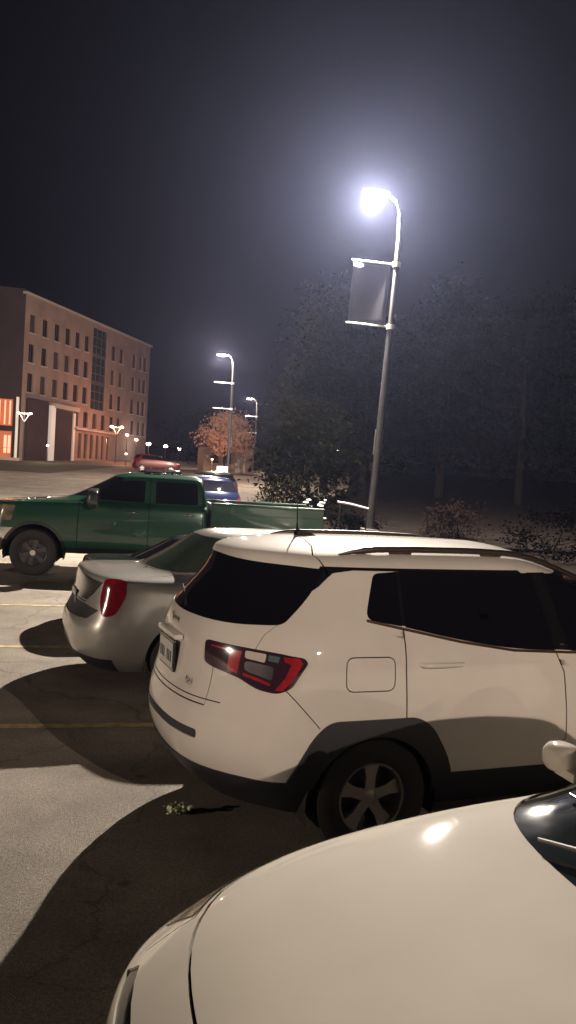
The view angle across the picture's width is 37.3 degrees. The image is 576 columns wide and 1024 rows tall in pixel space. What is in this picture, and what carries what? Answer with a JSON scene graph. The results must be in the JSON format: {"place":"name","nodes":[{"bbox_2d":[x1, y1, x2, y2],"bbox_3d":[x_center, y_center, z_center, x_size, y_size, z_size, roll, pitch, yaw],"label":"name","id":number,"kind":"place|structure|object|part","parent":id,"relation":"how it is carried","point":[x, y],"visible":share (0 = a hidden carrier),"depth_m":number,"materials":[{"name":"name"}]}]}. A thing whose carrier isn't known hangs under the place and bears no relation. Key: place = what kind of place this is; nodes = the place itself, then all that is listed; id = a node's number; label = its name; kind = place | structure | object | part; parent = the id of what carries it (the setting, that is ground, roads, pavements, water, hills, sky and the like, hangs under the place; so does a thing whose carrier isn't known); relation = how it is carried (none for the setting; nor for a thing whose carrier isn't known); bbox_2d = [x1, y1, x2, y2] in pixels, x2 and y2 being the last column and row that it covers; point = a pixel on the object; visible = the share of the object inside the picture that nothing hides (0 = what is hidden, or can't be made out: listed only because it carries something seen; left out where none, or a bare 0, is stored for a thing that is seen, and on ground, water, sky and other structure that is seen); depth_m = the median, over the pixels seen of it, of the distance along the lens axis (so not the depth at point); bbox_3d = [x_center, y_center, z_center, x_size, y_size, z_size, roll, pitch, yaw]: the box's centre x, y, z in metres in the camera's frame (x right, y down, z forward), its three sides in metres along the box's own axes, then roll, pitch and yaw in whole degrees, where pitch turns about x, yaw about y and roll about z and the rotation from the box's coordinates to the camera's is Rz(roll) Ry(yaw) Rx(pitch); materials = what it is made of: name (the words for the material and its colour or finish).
{"place":"outdoors","nodes":[
{"label":"outdoors","id":0,"kind":"place"},
{"bbox_2d":[0,460,114,472],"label":"lawn","id":1,"kind":"structure","parent":0,"point":[29,466],"depth_m":76.43,"materials":[{"name":"green plant"}]},
{"bbox_2d":[18,412,31,461],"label":"lamp post","id":2,"kind":"object","parent":1,"relation":"on","point":[24,419],"visible":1,"depth_m":83.76,"materials":[{"name":"grey metal"}]},
{"bbox_2d":[0,447,575,1023],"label":"parking lot","id":3,"kind":"structure","parent":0,"point":[108,867],"depth_m":4.91,"materials":[{"name":"grey asphalt"}]},
{"bbox_2d":[0,286,26,460],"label":"building wing","id":4,"kind":"structure","parent":3,"relation":"on","point":[12,312],"depth_m":89.23,"materials":[{"name":"brown brick"}]},
{"bbox_2d":[0,604,64,606],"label":"parking line","id":5,"kind":"object","parent":3,"relation":"on","point":[31,605],"visible":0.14,"depth_m":11.84,"materials":[{"name":"yellow paint"}]},
{"bbox_2d":[0,645,70,647],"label":"parking line","id":6,"kind":"object","parent":3,"relation":"on","point":[36,646],"visible":0.12,"depth_m":9.20,"materials":[{"name":"yellow paint"}]},
{"bbox_2d":[0,291,152,460],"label":"office building","id":7,"kind":"structure","parent":3,"relation":"on","point":[85,383],"depth_m":102.18,"materials":[{"name":"brown brick"}]},
{"bbox_2d":[26,373,33,393],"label":"window","id":8,"kind":"structure","parent":7,"relation":"in","point":[29,378],"depth_m":91.32,"materials":[{"name":"black glass"}]},
{"bbox_2d":[28,344,34,364],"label":"window","id":9,"kind":"structure","parent":7,"relation":"in","point":[30,357],"depth_m":91.21,"materials":[{"name":"black glass"}]},
{"bbox_2d":[29,315,36,334],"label":"window","id":10,"kind":"structure","parent":7,"relation":"in","point":[32,318],"depth_m":91.07,"materials":[{"name":"grey glass"}]},
{"bbox_2d":[39,377,45,396],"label":"window","id":11,"kind":"structure","parent":7,"relation":"in","point":[42,379],"depth_m":93.99,"materials":[{"name":"brown"}]},
{"bbox_2d":[41,348,47,367],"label":"window","id":12,"kind":"structure","parent":7,"relation":"in","point":[43,356],"depth_m":93.87,"materials":[{"name":"black glass"}]},
{"bbox_2d":[42,320,48,339],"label":"window","id":13,"kind":"structure","parent":7,"relation":"in","point":[44,335],"depth_m":93.77,"materials":[{"name":"black glass"}]},
{"bbox_2d":[51,380,57,398],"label":"window","id":14,"kind":"structure","parent":7,"relation":"in","point":[54,381],"depth_m":96.66,"materials":[{"name":"brown"}]},
{"bbox_2d":[53,352,58,370],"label":"window","id":15,"kind":"structure","parent":7,"relation":"in","point":[55,354],"depth_m":96.51,"materials":[{"name":"grey glass"}]},
{"bbox_2d":[54,324,60,343],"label":"window","id":16,"kind":"structure","parent":7,"relation":"in","point":[56,326],"depth_m":96.43,"materials":[{"name":"black glass"}]},
{"bbox_2d":[62,383,67,400],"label":"window","id":17,"kind":"structure","parent":7,"relation":"in","point":[64,384],"depth_m":99.21,"materials":[{"name":"black glass"}]},
{"bbox_2d":[64,356,69,373],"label":"window","id":18,"kind":"structure","parent":7,"relation":"in","point":[66,357],"depth_m":99.08,"materials":[{"name":"brown"}]},
{"bbox_2d":[65,329,70,346],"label":"window","id":19,"kind":"structure","parent":7,"relation":"in","point":[67,330],"depth_m":98.96,"materials":[{"name":"black glass"}]},
{"bbox_2d":[72,385,77,402],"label":"window","id":20,"kind":"structure","parent":7,"relation":"in","point":[74,386],"depth_m":101.63,"materials":[{"name":"black glass"}]},
{"bbox_2d":[74,359,79,376],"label":"window","id":21,"kind":"structure","parent":7,"relation":"in","point":[76,360],"depth_m":101.50,"materials":[{"name":"black glass"}]},
{"bbox_2d":[75,332,80,350],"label":"window","id":22,"kind":"structure","parent":7,"relation":"in","point":[77,334],"depth_m":101.38,"materials":[{"name":"black glass"}]},
{"bbox_2d":[77,433,80,457],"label":"window","id":23,"kind":"structure","parent":7,"relation":"in","point":[78,433],"depth_m":103.60,"materials":[{"name":"black glass"}]},
{"bbox_2d":[82,387,86,404],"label":"window","id":24,"kind":"structure","parent":7,"relation":"in","point":[84,389],"depth_m":104.04,"materials":[{"name":"black glass"}]},
{"bbox_2d":[83,434,85,457],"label":"window","id":25,"kind":"structure","parent":7,"relation":"in","point":[84,434],"depth_m":105.16,"materials":[{"name":"black glass"}]},
{"bbox_2d":[83,412,87,428],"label":"window","id":26,"kind":"structure","parent":7,"relation":"in","point":[85,413],"depth_m":104.69,"materials":[{"name":"black glass"}]},
{"bbox_2d":[83,362,88,379],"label":"window","id":27,"kind":"structure","parent":7,"relation":"in","point":[85,363],"depth_m":103.92,"materials":[{"name":"black glass"}]},
{"bbox_2d":[84,336,89,353],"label":"window","id":28,"kind":"structure","parent":7,"relation":"in","point":[86,338],"depth_m":103.76,"materials":[{"name":"black glass"}]},
{"bbox_2d":[89,435,91,458],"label":"window","id":29,"kind":"structure","parent":7,"relation":"in","point":[90,435],"depth_m":106.76,"materials":[{"name":"black glass"}]},
{"bbox_2d":[92,414,96,429],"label":"window","id":30,"kind":"structure","parent":7,"relation":"in","point":[94,415],"depth_m":107.13,"materials":[{"name":"grey glass"}]},
{"bbox_2d":[95,436,97,458],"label":"window","id":31,"kind":"structure","parent":7,"relation":"in","point":[96,436],"depth_m":108.38,"materials":[{"name":"black glass"}]},
{"bbox_2d":[100,436,102,459],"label":"window","id":32,"kind":"structure","parent":7,"relation":"in","point":[102,436],"depth_m":109.94,"materials":[{"name":"black glass"}]},
{"bbox_2d":[100,415,105,431],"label":"window","id":33,"kind":"structure","parent":7,"relation":"in","point":[102,417],"depth_m":109.59,"materials":[{"name":"black glass"}]},
{"bbox_2d":[106,437,107,459],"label":"window","id":34,"kind":"structure","parent":7,"relation":"in","point":[107,437],"depth_m":111.48,"materials":[{"name":"black glass"}]},
{"bbox_2d":[109,394,113,410],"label":"window","id":35,"kind":"structure","parent":7,"relation":"in","point":[110,401],"depth_m":111.61,"materials":[{"name":"black glass"}]},
{"bbox_2d":[109,417,113,432],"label":"window","id":36,"kind":"structure","parent":7,"relation":"in","point":[110,429],"depth_m":112.12,"materials":[{"name":"black glass"}]},
{"bbox_2d":[110,370,114,386],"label":"window","id":37,"kind":"structure","parent":7,"relation":"in","point":[112,372],"depth_m":111.48,"materials":[{"name":"brown"}]},
{"bbox_2d":[111,346,115,362],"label":"window","id":38,"kind":"structure","parent":7,"relation":"in","point":[113,348],"depth_m":111.37,"materials":[{"name":"black glass"}]},
{"bbox_2d":[116,418,120,433],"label":"window","id":39,"kind":"structure","parent":7,"relation":"in","point":[117,425],"depth_m":114.32,"materials":[{"name":"brown"}]},
{"bbox_2d":[117,396,121,412],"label":"window","id":40,"kind":"structure","parent":7,"relation":"in","point":[118,404],"depth_m":114.09,"materials":[{"name":"black glass"}]},
{"bbox_2d":[118,373,122,388],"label":"window","id":41,"kind":"structure","parent":7,"relation":"in","point":[119,384],"depth_m":113.95,"materials":[{"name":"brown glass"}]},
{"bbox_2d":[119,349,122,364],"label":"window","id":42,"kind":"structure","parent":7,"relation":"in","point":[121,351],"depth_m":113.84,"materials":[{"name":"black glass"}]},
{"bbox_2d":[130,400,133,414],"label":"window","id":43,"kind":"structure","parent":7,"relation":"in","point":[131,403],"depth_m":118.29,"materials":[{"name":"black glass"}]},
{"bbox_2d":[130,421,133,435],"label":"window","id":44,"kind":"structure","parent":7,"relation":"in","point":[131,427],"depth_m":118.84,"materials":[{"name":"black glass"}]},
{"bbox_2d":[131,377,133,391],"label":"window","id":45,"kind":"structure","parent":7,"relation":"in","point":[132,384],"depth_m":118.16,"materials":[{"name":"brown glass"}]},
{"bbox_2d":[132,354,136,369],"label":"window","id":46,"kind":"structure","parent":7,"relation":"in","point":[133,364],"depth_m":118.03,"materials":[{"name":"black glass"}]},
{"bbox_2d":[136,401,140,416],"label":"window","id":47,"kind":"structure","parent":7,"relation":"in","point":[137,401],"depth_m":120.55,"materials":[{"name":"black glass"}]},
{"bbox_2d":[136,422,140,436],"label":"window","id":48,"kind":"structure","parent":7,"relation":"in","point":[137,422],"depth_m":121.10,"materials":[{"name":"brown"}]},
{"bbox_2d":[138,379,140,393],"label":"window","id":49,"kind":"structure","parent":7,"relation":"in","point":[139,381],"depth_m":120.42,"materials":[{"name":"brown"}]},
{"bbox_2d":[139,357,142,371],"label":"window","id":50,"kind":"structure","parent":7,"relation":"in","point":[140,360],"depth_m":120.32,"materials":[{"name":"brown"}]},
{"bbox_2d":[141,402,144,417],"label":"window","id":51,"kind":"structure","parent":7,"relation":"in","point":[142,410],"depth_m":122.21,"materials":[{"name":"black glass"}]},
{"bbox_2d":[141,423,144,437],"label":"window","id":52,"kind":"structure","parent":7,"relation":"in","point":[142,433],"depth_m":122.81,"materials":[{"name":"grey glass"}]},
{"bbox_2d":[142,381,144,394],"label":"window","id":53,"kind":"structure","parent":7,"relation":"in","point":[143,391],"depth_m":122.09,"materials":[{"name":"black glass"}]},
{"bbox_2d":[143,359,147,373],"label":"window","id":54,"kind":"structure","parent":7,"relation":"in","point":[144,370],"depth_m":121.99,"materials":[{"name":"black glass"}]},
{"bbox_2d":[0,723,153,727],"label":"parking line","id":55,"kind":"object","parent":3,"relation":"on","point":[77,725],"visible":0.23,"depth_m":6.53,"materials":[{"name":"yellow paint"}]},
{"bbox_2d":[110,425,123,462],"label":"lamp post","id":56,"kind":"object","parent":3,"relation":"on","point":[113,427],"visible":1,"depth_m":102.70,"materials":[{"name":"grey"}]},
{"bbox_2d":[72,535,186,586],"bbox_3d":[-0.513,0.916,11.437,4.593,1.155,2.032,3,3,-20],"label":"dark roadster","id":57,"kind":"object","parent":3,"relation":"on","point":[150,551],"visible":0.09,"depth_m":10.90,"materials":[{"name":"black paint"}]},
{"bbox_2d":[132,537,177,558],"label":"rear window","id":58,"kind":"structure","parent":57,"relation":"in","point":[145,553],"depth_m":10.91,"materials":[{"name":"black glass"}]},
{"bbox_2d":[132,454,179,470],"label":"distant suv","id":59,"kind":"object","parent":3,"relation":"on","point":[144,461],"visible":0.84,"depth_m":78.38,"materials":[{"name":"red paint"}]},
{"label":"side window","id":60,"kind":"part","parent":59,"relation":"part of","materials":[{"name":"black glass"}]},
{"bbox_2d":[139,468,181,473],"bbox_3d":[-6.837,-1.400,41.981,4.132,1.514,1.708,5,3,30],"label":"distant suv","id":61,"kind":"object","parent":3,"relation":"on","point":[163,470],"visible":0.2,"depth_m":41.02,"materials":[{"name":"grey paint"}]},
{"bbox_2d":[0,471,324,574],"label":"pickup truck","id":62,"kind":"object","parent":3,"relation":"on","point":[129,513],"visible":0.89,"depth_m":15.18,"materials":[{"name":"green paint"}]},
{"label":"front door","id":63,"kind":"part","parent":62,"relation":"part of","materials":[{"name":"green paint"}]},
{"label":"door window","id":64,"kind":"part","parent":62,"relation":"part of","materials":[{"name":"black glass"}]},
{"label":"rear door","id":65,"kind":"part","parent":62,"relation":"part of","materials":[{"name":"green paint"}]},
{"label":"door window","id":66,"kind":"part","parent":62,"relation":"part of","materials":[{"name":"black glass"}]},
{"bbox_2d":[62,528,280,674],"bbox_3d":[0.058,0.916,8.813,4.593,1.444,2.032,3,3,-20],"label":"parked sedan","id":67,"kind":"object","parent":3,"relation":"on","point":[114,614],"visible":0.36,"depth_m":7.49,"materials":[{"name":"silver metal"}]},
{"label":"rear window","id":68,"kind":"part","parent":67,"relation":"part of","materials":[{"name":"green glass"}]},
{"bbox_2d":[163,801,193,814],"bbox_3d":[-0.639,1.728,4.977,0.173,0.075,0.098,2,3,-23],"label":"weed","id":69,"kind":"object","parent":3,"relation":"on","point":[174,810],"visible":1,"depth_m":4.97,"materials":[{"name":"green plant"}]},
{"bbox_2d":[157,402,235,462],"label":"broadleaf tree","id":70,"kind":"object","parent":3,"relation":"on","point":[189,444],"visible":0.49,"depth_m":118.78,"materials":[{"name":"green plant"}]},
{"bbox_2d":[181,474,240,500],"bbox_3d":[-3.039,-0.262,26.746,2.079,1.843,5.031,2,3,-22],"label":"distant suv","id":71,"kind":"object","parent":3,"relation":"on","point":[219,488],"visible":0.24,"depth_m":24.75,"materials":[{"name":"blue paint"}]},
{"label":"rear window","id":72,"kind":"part","parent":71,"relation":"part of","materials":[{"name":"black glass"}]},
{"bbox_2d":[195,471,237,491],"bbox_3d":[-3.744,-1.111,39.985,1.856,1.646,4.492,2,3,-22],"label":"distant suv","id":73,"kind":"object","parent":3,"relation":"on","point":[222,474],"visible":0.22,"depth_m":38.35,"materials":[{"name":"grey paint"}]},
{"label":"rear window","id":74,"kind":"part","parent":73,"relation":"part of","materials":[{"name":"black glass"}]},
{"bbox_2d":[217,466,227,471],"bbox_3d":[-4.038,-2.006,51.972,0.680,1.560,0.120,3,2,0],"label":"sign board","id":75,"kind":"object","parent":3,"relation":"on","point":[222,468],"visible":0.43,"depth_m":51.89,"materials":[{"name":"white"}]},
{"bbox_2d":[213,353,233,472],"bbox_3d":[-4.539,-6.400,59.796,1.580,9.325,0.560,3,2,0],"label":"street lamp","id":76,"kind":"object","parent":3,"relation":"on","point":[230,422],"visible":0.9,"depth_m":59.70,"materials":[{"name":"metal"}]},
{"bbox_2d":[189,407,262,465],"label":"lit tree","id":77,"kind":"object","parent":3,"relation":"on","point":[219,440],"visible":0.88,"depth_m":78.86,"materials":[{"name":"orange plant"}]},
{"bbox_2d":[195,444,257,474],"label":"building","id":78,"kind":"structure","parent":3,"relation":"on","point":[239,463],"depth_m":88.00,"materials":[{"name":"brown"}]},
{"bbox_2d":[210,453,218,462],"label":"window","id":79,"kind":"structure","parent":78,"relation":"in","point":[215,460],"depth_m":87.50,"materials":[{"name":"black glass"}]},
{"bbox_2d":[235,452,245,472],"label":"door","id":80,"kind":"structure","parent":78,"relation":"in","point":[240,460],"depth_m":88.08,"materials":[{"name":"beige"}]},
{"bbox_2d":[247,398,257,472],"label":"street lamp","id":81,"kind":"object","parent":3,"relation":"on","point":[256,416],"visible":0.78,"depth_m":94.63,"materials":[{"name":"metal"}]},
{"bbox_2d":[106,740,575,1023],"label":"foreground car","id":82,"kind":"object","parent":3,"relation":"on","point":[463,915],"visible":1,"depth_m":2.10,"materials":[{"name":"paint"}]},
{"bbox_2d":[148,486,575,840],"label":"parked suv","id":83,"kind":"object","parent":3,"relation":"on","point":[330,684],"visible":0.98,"depth_m":4.61,"materials":[{"name":"white paint"}]},
{"label":"rear window","id":84,"kind":"part","parent":83,"relation":"part of","materials":[{"name":"black glass"}]},
{"label":"fuel door","id":85,"kind":"part","parent":83,"relation":"part of","materials":[{"name":"white paint"}]},
{"label":"quarter window","id":86,"kind":"part","parent":83,"relation":"part of","materials":[{"name":"black glass"}]},
{"label":"door window","id":87,"kind":"part","parent":83,"relation":"part of","materials":[{"name":"black glass"}]},
{"label":"rear door","id":88,"kind":"part","parent":83,"relation":"part of","materials":[{"name":"white paint"}]},
{"label":"door window","id":89,"kind":"part","parent":83,"relation":"part of","materials":[{"name":"black glass"}]},
{"label":"front door","id":90,"kind":"part","parent":83,"relation":"part of","materials":[{"name":"white paint"}]},
{"bbox_2d":[310,470,575,573],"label":"planting bed","id":91,"kind":"object","parent":3,"relation":"on","point":[400,500],"visible":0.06,"depth_m":49.85,"materials":[{"name":"brown soil"}]},
{"bbox_2d":[247,470,319,503],"bbox_3d":[-0.217,-0.220,27.650,2.370,2.370,2.723,3,2,-9],"label":"shrub","id":92,"kind":"object","parent":91,"relation":"on","point":[270,498],"visible":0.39,"depth_m":27.32,"materials":[{"name":"green plant"}]},
{"bbox_2d":[232,395,373,513],"bbox_3d":[0.947,-2.040,32.691,5.151,5.155,5.863,2,3,-34],"label":"broadleaf tree","id":93,"kind":"object","parent":91,"relation":"on","point":[294,433],"visible":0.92,"depth_m":32.28,"materials":[{"name":"green plant"}]},
{"bbox_2d":[303,497,327,518],"bbox_3d":[0.759,0.352,23.661,0.803,1.563,0.849,4,2,9],"label":"flowering shrub","id":94,"kind":"object","parent":91,"relation":"on","point":[320,503],"visible":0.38,"depth_m":23.55,"materials":[{"name":"white plant"}]},
{"bbox_2d":[242,258,429,492],"bbox_3d":[3.084,-8.952,57.990,13.479,15.593,10.854,4,2,8],"label":"pine tree","id":95,"kind":"object","parent":91,"relation":"on","point":[337,307],"visible":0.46,"depth_m":56.57,"materials":[{"name":"green plant"}]},
{"bbox_2d":[337,501,368,530],"bbox_3d":[1.771,0.398,23.727,0.910,1.380,0.060,3,2,-12],"label":"guard rail","id":96,"kind":"object","parent":91,"relation":"on","point":[351,504],"visible":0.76,"depth_m":23.66,"materials":[{"name":"silver metal"}]},
{"bbox_2d":[323,508,387,530],"bbox_3d":[1.935,0.491,25.644,2.190,1.271,1.814,3,2,-16],"label":"shrub","id":97,"kind":"object","parent":91,"relation":"on","point":[353,521],"visible":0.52,"depth_m":25.45,"materials":[{"name":"green plant"}]},
{"bbox_2d":[285,323,431,488],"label":"broadleaf tree","id":98,"kind":"object","parent":91,"relation":"on","point":[353,477],"visible":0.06,"depth_m":65.07,"materials":[{"name":"green plant"}]},
{"bbox_2d":[278,299,461,496],"bbox_3d":[5.111,-7.115,53.598,11.527,12.790,12.693,4,2,9],"label":"broadleaf tree","id":99,"kind":"object","parent":91,"relation":"on","point":[369,391],"visible":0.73,"depth_m":52.46,"materials":[{"name":"green plant"}]},
{"bbox_2d":[346,189,401,531],"bbox_3d":[2.331,-4.066,24.846,1.580,10.375,0.560,6,2,0],"label":"street lamp","id":100,"kind":"object","parent":91,"relation":"on","point":[369,295],"visible":0.97,"depth_m":24.75,"materials":[{"name":"metal"}]},
{"bbox_2d":[386,261,507,497],"bbox_3d":[10.543,-9.063,59.971,8.658,16.418,8.858,2,3,-36],"label":"pine tree","id":101,"kind":"object","parent":91,"relation":"on","point":[449,303],"visible":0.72,"depth_m":58.91,"materials":[{"name":"green plant"}]},
{"bbox_2d":[410,495,493,539],"bbox_3d":[5.299,0.336,27.518,2.354,1.812,2.582,2,3,-37],"label":"shrub","id":102,"kind":"object","parent":91,"relation":"on","point":[446,512],"visible":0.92,"depth_m":27.31,"materials":[{"name":"brown plant"}]},
{"bbox_2d":[416,284,575,504],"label":"broadleaf tree","id":103,"kind":"object","parent":91,"relation":"on","point":[546,319],"visible":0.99,"depth_m":54.74,"materials":[{"name":"green plant"}]},
{"bbox_2d":[478,501,575,564],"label":"shrub","id":104,"kind":"object","parent":91,"relation":"on","point":[572,521],"visible":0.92,"depth_m":22.78,"materials":[{"name":"green plant"}]},
{"bbox_2d":[493,278,575,486],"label":"broadleaf tree","id":105,"kind":"object","parent":91,"relation":"on","point":[543,419],"visible":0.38,"depth_m":59.09,"materials":[{"name":"green plant"}]},
{"bbox_2d":[0,0,575,472],"label":"sky","id":106,"kind":"structure","parent":0,"point":[170,170],"materials":[{"name":"black"}]}
]}

